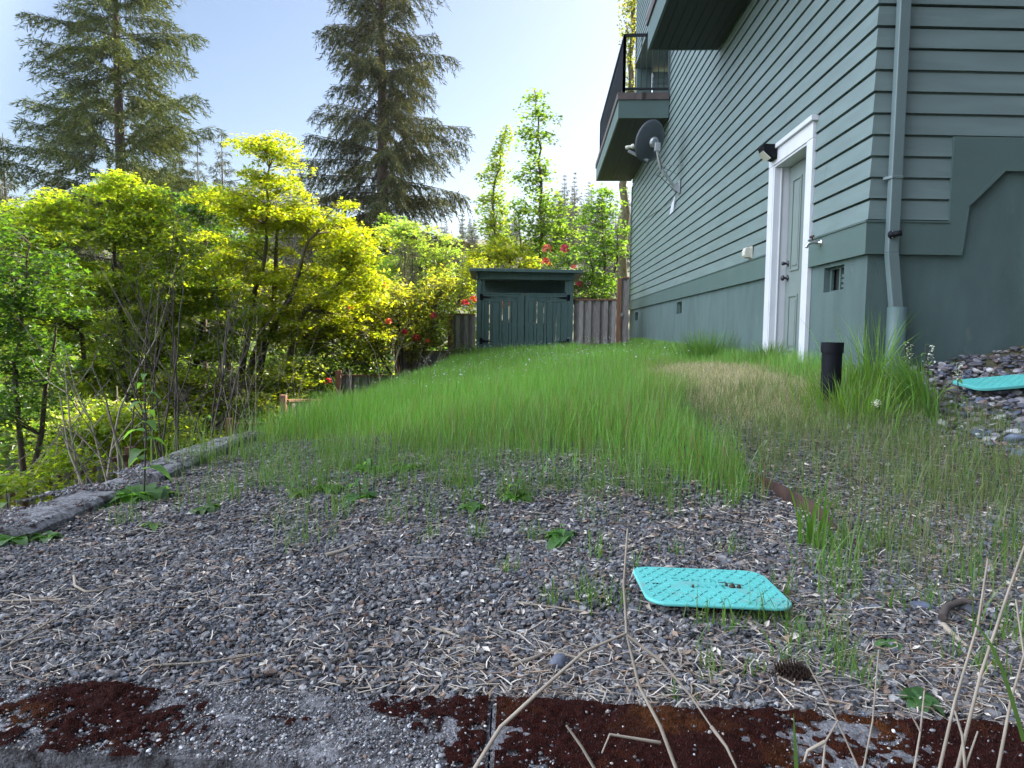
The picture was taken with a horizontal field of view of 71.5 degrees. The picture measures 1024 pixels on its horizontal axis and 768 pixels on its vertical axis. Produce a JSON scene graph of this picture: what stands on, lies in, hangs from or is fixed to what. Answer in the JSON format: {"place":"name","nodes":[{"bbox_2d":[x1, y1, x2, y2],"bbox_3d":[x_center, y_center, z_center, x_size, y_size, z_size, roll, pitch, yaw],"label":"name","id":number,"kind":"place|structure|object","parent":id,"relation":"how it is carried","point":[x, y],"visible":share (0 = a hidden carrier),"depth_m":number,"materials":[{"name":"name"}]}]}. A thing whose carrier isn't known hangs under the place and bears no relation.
{"place":"outdoors","nodes":[
{"label":"outdoors","id":0,"kind":"place"},
{"bbox_2d":[0,0,652,239],"label":"sky","id":1,"kind":"structure","parent":0,"point":[260,71],"materials":[{"name":"blue"}]},
{"bbox_2d":[0,239,1023,767],"bbox_3d":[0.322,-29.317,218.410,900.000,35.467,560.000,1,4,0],"label":"ground","id":2,"kind":"structure","parent":0,"point":[988,361],"depth_m":3.05,"materials":[{"name":"gravel"}]},
{"bbox_2d":[0,133,34,346],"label":"fir tree","id":3,"kind":"object","parent":2,"relation":"on","point":[4,190],"visible":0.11,"depth_m":45.17,"materials":[{"name":"green plant"}]},
{"bbox_2d":[0,532,42,545],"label":"weed","id":4,"kind":"object","parent":2,"relation":"on","point":[21,539],"visible":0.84,"depth_m":2.76,"materials":[{"name":"green plant"}]},
{"bbox_2d":[28,530,62,542],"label":"weed","id":5,"kind":"object","parent":2,"relation":"on","point":[45,538],"visible":0.94,"depth_m":2.81,"materials":[{"name":"green plant"}]},
{"bbox_2d":[0,208,96,480],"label":"vine maple","id":6,"kind":"object","parent":2,"relation":"on","point":[22,302],"visible":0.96,"depth_m":8.16,"materials":[{"name":"green plant"}]},
{"bbox_2d":[1,446,136,512],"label":"undergrowth","id":7,"kind":"object","parent":2,"relation":"on","point":[94,469],"visible":0.19,"depth_m":8.13,"materials":[{"name":"green plant"}]},
{"bbox_2d":[0,478,142,538],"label":"retaining wall","id":8,"kind":"structure","parent":2,"relation":"on","point":[65,511],"depth_m":3.09,"materials":[{"name":"concrete"}]},
{"bbox_2d":[9,253,179,486],"bbox_3d":[-4.245,0.031,7.506,1.512,2.952,1.520,-2,5,-28],"label":"bare shrub","id":9,"kind":"object","parent":2,"relation":"on","point":[106,475],"visible":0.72,"depth_m":7.33,"materials":[{"name":"plant"}]},
{"bbox_2d":[0,386,214,508],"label":"shrub","id":10,"kind":"object","parent":2,"relation":"on","point":[60,460],"visible":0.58,"depth_m":9.46,"materials":[{"name":"green plant"}]},
{"bbox_2d":[0,0,260,367],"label":"fir tree","id":11,"kind":"object","parent":2,"relation":"on","point":[68,131],"visible":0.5,"depth_m":28.17,"materials":[{"name":"green plant"}]},
{"bbox_2d":[0,168,277,478],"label":"vine maple","id":12,"kind":"object","parent":2,"relation":"on","point":[56,214],"visible":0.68,"depth_m":12.22,"materials":[{"name":"green plant"}]},
{"bbox_2d":[106,373,177,504],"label":"weed","id":13,"kind":"object","parent":2,"relation":"on","point":[157,493],"visible":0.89,"depth_m":3.46,"materials":[{"name":"green plant"}]},
{"bbox_2d":[0,170,284,503],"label":"bare shrub","id":14,"kind":"object","parent":2,"relation":"on","point":[154,383],"visible":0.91,"depth_m":5.96,"materials":[{"name":"brown plant"}]},
{"bbox_2d":[122,431,264,483],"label":"retaining wall","id":15,"kind":"structure","parent":2,"relation":"on","point":[158,476],"depth_m":4.24,"materials":[{"name":"concrete"}]},
{"bbox_2d":[0,431,257,528],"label":"aggregate","id":16,"kind":"object","parent":15,"relation":"on","point":[124,473],"visible":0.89,"depth_m":3.47,"materials":[{"name":"gravel"}]},
{"bbox_2d":[159,149,227,338],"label":"fir tree","id":17,"kind":"object","parent":2,"relation":"on","point":[209,324],"visible":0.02,"depth_m":60.70,"materials":[{"name":"green plant"}]},
{"bbox_2d":[57,180,333,443],"bbox_3d":[-2.780,-0.399,6.674,1.993,3.102,2.062,2,5,19],"label":"bare shrub","id":18,"kind":"object","parent":2,"relation":"on","point":[295,402],"visible":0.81,"depth_m":6.87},
{"bbox_2d":[83,183,331,457],"bbox_3d":[-2.737,-0.269,6.279,1.978,2.855,1.497,-2,5,-34],"label":"bare shrub","id":19,"kind":"object","parent":2,"relation":"on","point":[176,422],"visible":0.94,"depth_m":6.13,"materials":[{"name":"brown plant"}]},
{"bbox_2d":[187,138,228,324],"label":"fir tree","id":20,"kind":"object","parent":2,"relation":"on","point":[198,169],"visible":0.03,"depth_m":64.75,"materials":[{"name":"green plant"}]},
{"bbox_2d":[152,186,278,427],"bbox_3d":[-7.117,-1.222,16.928,2.570,6.974,2.449,4,6,40],"label":"shade tree","id":21,"kind":"object","parent":2,"relation":"on","point":[186,208],"visible":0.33,"depth_m":16.57,"materials":[{"name":"green plant"}]},
{"bbox_2d":[123,345,326,444],"bbox_3d":[-4.903,0.430,12.600,2.832,2.393,3.061,3,5,25],"label":"shrub","id":22,"kind":"object","parent":2,"relation":"on","point":[262,397],"visible":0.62,"depth_m":12.15,"materials":[{"name":"green plant"}]},
{"bbox_2d":[204,131,249,334],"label":"fir tree","id":23,"kind":"object","parent":2,"relation":"on","point":[221,164],"visible":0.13,"depth_m":90.10,"materials":[{"name":"green plant"}]},
{"bbox_2d":[0,283,489,473],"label":"undergrowth","id":24,"kind":"object","parent":2,"relation":"on","point":[8,457],"visible":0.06,"depth_m":19.23,"materials":[{"name":"green plant"}]},
{"bbox_2d":[0,687,490,767],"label":"retaining wall","id":25,"kind":"structure","parent":2,"relation":"on","point":[11,757],"depth_m":1.42,"materials":[{"name":"concrete"}]},
{"bbox_2d":[242,188,274,313],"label":"fir tree","id":26,"kind":"object","parent":2,"relation":"on","point":[267,260],"visible":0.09,"depth_m":105.12,"materials":[{"name":"green plant"}]},
{"bbox_2d":[110,369,451,476],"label":"edge grass","id":27,"kind":"structure","parent":2,"relation":"on","point":[243,425],"depth_m":4.83,"materials":[{"name":"plant"}]},
{"bbox_2d":[171,130,402,422],"bbox_3d":[-4.511,-1.531,14.091,4.826,6.750,2.849,1,4,0],"label":"maple tree","id":28,"kind":"object","parent":2,"relation":"on","point":[335,325],"visible":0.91,"depth_m":13.58,"materials":[{"name":"green plant"}]},
{"bbox_2d":[269,183,307,305],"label":"fir tree","id":29,"kind":"object","parent":2,"relation":"on","point":[288,260],"visible":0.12,"depth_m":95.83,"materials":[{"name":"green plant"}]},
{"bbox_2d":[290,165,334,359],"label":"fir tree","id":30,"kind":"object","parent":2,"relation":"on","point":[310,256],"visible":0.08,"depth_m":68.96,"materials":[{"name":"green plant"}]},
{"bbox_2d":[254,334,392,413],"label":"azalea","id":31,"kind":"object","parent":2,"relation":"on","point":[363,364],"visible":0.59,"depth_m":14.02,"materials":[{"name":"green plant"}]},
{"bbox_2d":[225,313,475,435],"bbox_3d":[-3.084,0.484,13.901,1.341,3.874,6.950,3,5,29],"label":"stepped fence","id":32,"kind":"object","parent":2,"relation":"on","point":[464,330],"visible":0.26,"depth_m":16.00,"materials":[{"name":"brown wood"}]},
{"bbox_2d":[341,470,379,506],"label":"weed","id":33,"kind":"object","parent":2,"relation":"on","point":[372,494],"visible":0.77,"depth_m":3.37,"materials":[{"name":"green plant"}]},
{"bbox_2d":[319,212,407,371],"bbox_3d":[-5.257,-2.641,25.903,2.903,7.490,4.466,2,5,19],"label":"shrub","id":34,"kind":"object","parent":2,"relation":"on","point":[386,220],"visible":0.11,"depth_m":26.62,"materials":[{"name":"green plant"}]},
{"bbox_2d":[348,453,387,474],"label":"weed","id":35,"kind":"object","parent":2,"relation":"on","point":[365,465],"visible":0.66,"depth_m":3.84,"materials":[{"name":"green plant"}]},
{"bbox_2d":[305,310,453,392],"bbox_3d":[-2.051,-0.602,12.437,1.617,1.888,4.864,2,4,11],"label":"bare shrub","id":36,"kind":"object","parent":2,"relation":"on","point":[393,359],"visible":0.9,"depth_m":11.28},
{"bbox_2d":[283,0,490,373],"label":"fir tree","id":37,"kind":"object","parent":2,"relation":"on","point":[391,188],"visible":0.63,"depth_m":30.56,"materials":[{"name":"green plant"}]},
{"bbox_2d":[321,260,464,379],"bbox_3d":[-2.587,-1.153,15.657,3.324,3.269,1.929,-2,5,-30],"label":"rhododendron","id":38,"kind":"object","parent":2,"relation":"on","point":[428,334],"visible":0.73,"depth_m":15.55,"materials":[{"name":"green plant"}]},
{"bbox_2d":[388,240,417,372],"bbox_3d":[-3.250,-1.170,21.486,1.137,6.295,1.198,2,4,13],"label":"cypress","id":39,"kind":"object","parent":2,"relation":"on","point":[405,254],"visible":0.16,"depth_m":21.27,"materials":[{"name":"green plant"}]},
{"bbox_2d":[399,244,422,346],"bbox_3d":[-2.921,-1.178,20.969,1.051,5.816,1.107,0,4,-9],"label":"cypress","id":40,"kind":"object","parent":2,"relation":"on","point":[411,270],"visible":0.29,"depth_m":20.78,"materials":[{"name":"green plant"}]},
{"bbox_2d":[372,219,471,330],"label":"shrub","id":41,"kind":"object","parent":2,"relation":"on","point":[442,256],"visible":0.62,"depth_m":23.61,"materials":[{"name":"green plant"}]},
{"bbox_2d":[106,377,769,553],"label":"sparse grass","id":42,"kind":"structure","parent":2,"relation":"on","point":[385,460],"depth_m":3.69,"materials":[{"name":"plant"}]},
{"bbox_2d":[436,342,478,362],"bbox_3d":[-1.176,-0.553,15.111,0.783,0.715,0.907,3,5,33],"label":"juniper","id":43,"kind":"object","parent":2,"relation":"on","point":[461,351],"visible":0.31,"depth_m":15.11,"materials":[{"name":"green plant"}]},
{"bbox_2d":[454,210,471,300],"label":"fir tree","id":44,"kind":"object","parent":2,"relation":"on","point":[461,227],"visible":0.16,"depth_m":114.71,"materials":[{"name":"green plant"}]},
{"bbox_2d":[456,501,486,513],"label":"weed","id":45,"kind":"object","parent":2,"relation":"on","point":[476,505],"visible":0.81,"depth_m":3.10,"materials":[{"name":"green plant"}]},
{"bbox_2d":[446,248,502,315],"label":"azalea","id":46,"kind":"object","parent":2,"relation":"on","point":[462,300],"visible":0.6,"depth_m":18.07,"materials":[{"name":"green plant"}]},
{"bbox_2d":[466,122,522,267],"bbox_3d":[-0.474,-4.325,22.263,1.993,7.612,1.635,1,4,0],"label":"young tree","id":47,"kind":"object","parent":2,"relation":"on","point":[493,224],"visible":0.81,"depth_m":22.05,"materials":[{"name":"green plant"}]},
{"bbox_2d":[445,235,551,303],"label":"shrub","id":48,"kind":"object","parent":2,"relation":"on","point":[506,255],"visible":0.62,"depth_m":19.73,"materials":[{"name":"green plant"}]},
{"bbox_2d":[0,514,1023,727],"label":"gravel","id":49,"kind":"structure","parent":2,"relation":"on","point":[248,639],"depth_m":2.05,"materials":[{"name":"gravel"}]},
{"bbox_2d":[152,652,263,666],"bbox_3d":[-0.753,0.687,1.768,0.258,0.010,0.012,-1,5,-17],"label":"stick","id":50,"kind":"object","parent":49,"relation":"on","point":[169,664],"visible":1,"depth_m":1.76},
{"bbox_2d":[0,392,1023,728],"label":"straw litter","id":51,"kind":"object","parent":49,"relation":"on","point":[668,658],"visible":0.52,"depth_m":1.96,"materials":[{"name":"plant"}]},
{"bbox_2d":[515,601,598,613],"bbox_3d":[0.131,0.658,2.087,0.252,0.015,0.019,2,4,15],"label":"stick","id":52,"kind":"object","parent":49,"relation":"on","point":[527,603],"visible":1,"depth_m":2.08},
{"bbox_2d":[547,653,569,667],"bbox_3d":[0.116,0.690,1.768,0.048,0.031,0.077,3,5,26],"label":"stone","id":53,"kind":"object","parent":49,"relation":"on","point":[561,659],"visible":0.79,"depth_m":1.75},
{"bbox_2d":[544,524,575,550],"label":"weed","id":54,"kind":"object","parent":49,"relation":"on","point":[558,538],"visible":0.96,"depth_m":2.65,"materials":[{"name":"green plant"}]},
{"bbox_2d":[633,567,791,610],"bbox_3d":[0.595,0.617,2.164,0.414,0.012,0.344,1,4,0],"label":"valve box lid","id":55,"kind":"object","parent":49,"relation":"on","point":[666,586],"visible":0.98,"depth_m":2.13,"materials":[{"name":"teal plastic"}]},
{"bbox_2d":[774,658,811,681],"bbox_3d":[0.669,0.686,1.698,0.088,0.060,0.062,1,4,0],"label":"pine cone","id":56,"kind":"object","parent":49,"relation":"on","point":[796,670],"visible":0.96,"depth_m":1.69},
{"bbox_2d":[670,356,1023,627],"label":"sparse grass","id":57,"kind":"structure","parent":49,"relation":"on","point":[813,423],"depth_m":3.41,"materials":[{"name":"plant"}]},
{"bbox_2d":[874,638,901,651],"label":"weed","id":58,"kind":"object","parent":49,"relation":"on","point":[878,643],"visible":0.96,"depth_m":1.86,"materials":[{"name":"green plant"}]},
{"bbox_2d":[897,686,944,716],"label":"weed","id":59,"kind":"object","parent":49,"relation":"on","point":[914,694],"visible":0.94,"depth_m":1.58,"materials":[{"name":"green plant"}]},
{"bbox_2d":[938,598,973,620],"bbox_3d":[1.258,0.640,2.026,0.157,0.036,0.041,-2,5,-30],"label":"root","id":60,"kind":"object","parent":49,"relation":"on","point":[946,608],"visible":0.94,"depth_m":2.02,"materials":[{"name":"brown plant"}]},
{"bbox_2d":[0,414,1023,715],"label":"dry leaves","id":61,"kind":"object","parent":2,"relation":"on","point":[692,652],"visible":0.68,"depth_m":2.25,"materials":[{"name":"plant"}]},
{"bbox_2d":[499,471,532,503],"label":"weed","id":62,"kind":"object","parent":2,"relation":"on","point":[522,497],"visible":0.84,"depth_m":3.20,"materials":[{"name":"green plant"}]},
{"bbox_2d":[489,323,546,346],"bbox_3d":[0.152,-0.979,17.025,1.390,0.952,0.620,1,4,0],"label":"storage chest","id":63,"kind":"object","parent":2,"relation":"on","point":[524,333],"visible":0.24,"depth_m":16.73,"materials":[{"name":"plastic"}]},
{"bbox_2d":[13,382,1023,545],"bbox_3d":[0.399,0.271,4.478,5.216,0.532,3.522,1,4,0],"label":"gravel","id":64,"kind":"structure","parent":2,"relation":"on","point":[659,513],"depth_m":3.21,"materials":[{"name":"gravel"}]},
{"bbox_2d":[189,503,220,515],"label":"weed","id":65,"kind":"object","parent":64,"relation":"on","point":[210,508],"visible":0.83,"depth_m":3.17,"materials":[{"name":"green plant"}]},
{"bbox_2d":[358,336,688,386],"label":"lawn flowers","id":66,"kind":"object","parent":2,"relation":"on","point":[531,356],"visible":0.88,"depth_m":10.39,"materials":[{"name":"white plant"}]},
{"bbox_2d":[469,268,582,351],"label":"garden shed","id":67,"kind":"structure","parent":2,"relation":"on","point":[544,290],"depth_m":16.35,"materials":[{"name":"paint"}]},
{"bbox_2d":[502,87,586,268],"bbox_3d":[0.969,-4.771,21.150,2.859,7.821,2.054,1,4,0],"label":"young tree","id":68,"kind":"object","parent":2,"relation":"on","point":[549,228],"visible":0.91,"depth_m":21.00,"materials":[{"name":"green plant"}]},
{"bbox_2d":[473,632,625,767],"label":"dry stalk","id":69,"kind":"object","parent":2,"relation":"on","point":[516,712],"visible":1,"depth_m":1.27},
{"bbox_2d":[532,234,616,304],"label":"azalea","id":70,"kind":"object","parent":2,"relation":"on","point":[563,262],"visible":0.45,"depth_m":18.64,"materials":[{"name":"green plant"}]},
{"bbox_2d":[565,173,584,264],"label":"fir tree","id":71,"kind":"object","parent":2,"relation":"on","point":[572,214],"visible":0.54,"depth_m":157.26,"materials":[{"name":"green plant"}]},
{"bbox_2d":[573,299,616,344],"bbox_3d":[1.915,-1.249,16.491,0.976,1.443,0.150,1,4,0],"label":"board fence","id":72,"kind":"object","parent":2,"relation":"on","point":[596,318],"visible":0.7,"depth_m":16.44,"materials":[{"name":"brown wood"}]},
{"bbox_2d":[561,182,630,298],"bbox_3d":[2.294,-3.287,19.361,2.176,4.490,2.043,1,4,0],"label":"young tree","id":73,"kind":"object","parent":2,"relation":"on","point":[606,193],"visible":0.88,"depth_m":19.21,"materials":[{"name":"green plant"}]},
{"bbox_2d":[578,198,618,307],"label":"fir tree","id":74,"kind":"object","parent":2,"relation":"on","point":[608,268],"visible":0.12,"depth_m":100.03,"materials":[{"name":"green plant"}]},
{"bbox_2d":[616,277,628,342],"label":"fence gate","id":75,"kind":"structure","parent":2,"relation":"on","point":[622,310],"depth_m":16.38,"materials":[{"name":"brown wood"}]},
{"bbox_2d":[616,0,636,304],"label":"tall tree","id":76,"kind":"object","parent":2,"relation":"on","point":[622,261],"visible":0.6,"depth_m":23.27,"materials":[{"name":"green plant"}]},
{"bbox_2d":[601,528,736,767],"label":"dry stalk","id":77,"kind":"object","parent":2,"relation":"on","point":[712,728],"visible":1,"depth_m":1.27,"materials":[{"name":"plant"}]},
{"bbox_2d":[666,327,739,359],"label":"grass tuft","id":78,"kind":"object","parent":2,"relation":"on","point":[695,348],"visible":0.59,"depth_m":8.49,"materials":[{"name":"plant"}]},
{"bbox_2d":[490,704,937,767],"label":"retaining wall","id":79,"kind":"structure","parent":2,"relation":"on","point":[854,730],"depth_m":1.44,"materials":[{"name":"concrete"}]},
{"bbox_2d":[0,679,1023,767],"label":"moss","id":80,"kind":"object","parent":79,"relation":"on","point":[603,758],"visible":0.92,"depth_m":1.45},
{"bbox_2d":[0,677,1023,767],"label":"aggregate","id":81,"kind":"object","parent":79,"relation":"on","point":[323,722],"visible":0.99,"depth_m":1.46,"materials":[{"name":"gravel"}]},
{"bbox_2d":[411,442,1023,701],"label":"sparse grass","id":82,"kind":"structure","parent":2,"relation":"on","point":[833,546],"depth_m":2.17,"materials":[{"name":"plant"}]},
{"bbox_2d":[720,339,798,366],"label":"grass tuft","id":83,"kind":"object","parent":2,"relation":"on","point":[780,347],"visible":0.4,"depth_m":6.82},
{"bbox_2d":[628,358,912,427],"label":"dry grass","id":84,"kind":"structure","parent":2,"relation":"on","point":[730,371],"depth_m":5.26,"materials":[{"name":"plant"}]},
{"bbox_2d":[793,714,797,767],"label":"tall grass","id":85,"kind":"structure","parent":2,"relation":"on","point":[795,751],"depth_m":1.18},
{"bbox_2d":[595,0,1023,378],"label":"house","id":86,"kind":"structure","parent":2,"relation":"on","point":[875,122],"depth_m":5.84,"materials":[{"name":"paint"}]},
{"bbox_2d":[625,119,681,229],"bbox_3d":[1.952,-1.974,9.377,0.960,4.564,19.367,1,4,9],"label":"satellite dish","id":87,"kind":"object","parent":86,"relation":"attached to","point":[648,145],"visible":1,"depth_m":12.03,"materials":[{"name":"metal"}]},
{"bbox_2d":[758,144,776,161],"bbox_3d":[2.543,-2.303,7.090,0.138,0.143,0.180,1,4,2],"label":"flood light","id":88,"kind":"object","parent":86,"relation":"attached to","point":[767,152],"visible":0.98,"depth_m":7.01,"materials":[{"name":"black plastic"}]},
{"bbox_2d":[781,158,805,358],"bbox_3d":[2.752,-1.136,6.748,0.116,1.986,0.852,1,4,0],"label":"door","id":89,"kind":"structure","parent":86,"relation":"in","point":[793,263],"depth_m":6.92,"materials":[{"name":"paint"}]},
{"bbox_2d":[783,459,843,552],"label":"grass tuft","id":90,"kind":"object","parent":2,"relation":"on","point":[809,529],"visible":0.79,"depth_m":2.54,"materials":[{"name":"plant"}]},
{"bbox_2d":[803,720,838,767],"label":"dry stalk","id":91,"kind":"object","parent":2,"relation":"on","point":[819,744],"visible":1,"depth_m":1.17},
{"bbox_2d":[803,657,858,767],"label":"dry stalk","id":92,"kind":"object","parent":2,"relation":"on","point":[851,752],"visible":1,"depth_m":1.20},
{"bbox_2d":[820,342,843,405],"bbox_3d":[2.044,0.022,4.563,0.136,0.578,0.136,1,4,0],"label":"standpipe","id":93,"kind":"object","parent":2,"relation":"on","point":[832,353],"visible":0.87,"depth_m":4.50,"materials":[{"name":"black plastic"}]},
{"bbox_2d":[755,473,908,580],"bbox_3d":[1.209,0.564,2.784,0.036,0.223,1.062,0,4,-7],"label":"edging strip","id":94,"kind":"object","parent":2,"relation":"on","point":[781,491],"visible":0.26,"depth_m":2.98,"materials":[{"name":"metal"}]},
{"bbox_2d":[790,354,893,405],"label":"grass tuft","id":95,"kind":"object","parent":2,"relation":"on","point":[873,370],"visible":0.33,"depth_m":4.76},
{"bbox_2d":[797,310,924,396],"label":"grass tuft","id":96,"kind":"object","parent":2,"relation":"on","point":[866,360],"visible":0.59,"depth_m":4.76,"materials":[{"name":"plant"}]},
{"bbox_2d":[775,368,954,435],"bbox_3d":[2.111,0.066,4.348,0.959,0.403,1.059,1,4,0],"label":"grass tuft","id":97,"kind":"object","parent":2,"relation":"on","point":[866,401],"visible":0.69,"depth_m":4.25,"materials":[{"name":"plant"}]},
{"bbox_2d":[862,650,878,767],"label":"dry stalk","id":98,"kind":"object","parent":2,"relation":"on","point":[866,752],"visible":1,"depth_m":1.18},
{"bbox_2d":[871,345,937,423],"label":"grass tuft","id":99,"kind":"object","parent":2,"relation":"on","point":[911,380],"visible":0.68,"depth_m":4.23,"materials":[{"name":"plant"}]},
{"bbox_2d":[909,691,924,767],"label":"dry stalk","id":100,"kind":"object","parent":2,"relation":"on","point":[917,747],"visible":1,"depth_m":1.14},
{"bbox_2d":[865,346,1023,457],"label":"river stones","id":101,"kind":"object","parent":2,"relation":"on","point":[971,364],"visible":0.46,"depth_m":4.45,"materials":[{"name":"stone"}]},
{"bbox_2d":[953,374,1023,390],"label":"valve box lid","id":102,"kind":"object","parent":101,"relation":"on","point":[1005,382],"visible":0.94,"depth_m":4.49,"materials":[{"name":"teal plastic"}]},
{"bbox_2d":[947,362,967,409],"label":"flowering plant","id":103,"kind":"object","parent":2,"relation":"on","point":[960,380],"visible":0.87,"depth_m":4.31,"materials":[{"name":"green plant"}]},
{"bbox_2d":[938,558,988,767],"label":"dry stalk","id":104,"kind":"object","parent":2,"relation":"on","point":[940,764],"visible":1,"depth_m":1.20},
{"bbox_2d":[954,711,977,767],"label":"dry stalk","id":105,"kind":"object","parent":2,"relation":"on","point":[965,762],"visible":1,"depth_m":1.10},
{"bbox_2d":[955,546,1023,767],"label":"dry stalk","id":106,"kind":"object","parent":2,"relation":"on","point":[966,731],"visible":1,"depth_m":1.16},
{"bbox_2d":[961,616,1023,741],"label":"dry stalk","id":107,"kind":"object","parent":2,"relation":"on","point":[1013,705],"depth_m":1.15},
{"bbox_2d":[996,599,1023,767],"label":"dry stalk","id":108,"kind":"object","parent":2,"relation":"on","point":[999,760],"visible":1,"depth_m":1.16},
{"bbox_2d":[243,337,854,506],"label":"lawn grass","id":109,"kind":"structure","parent":0,"point":[580,375],"depth_m":5.31,"materials":[{"name":"plant"}]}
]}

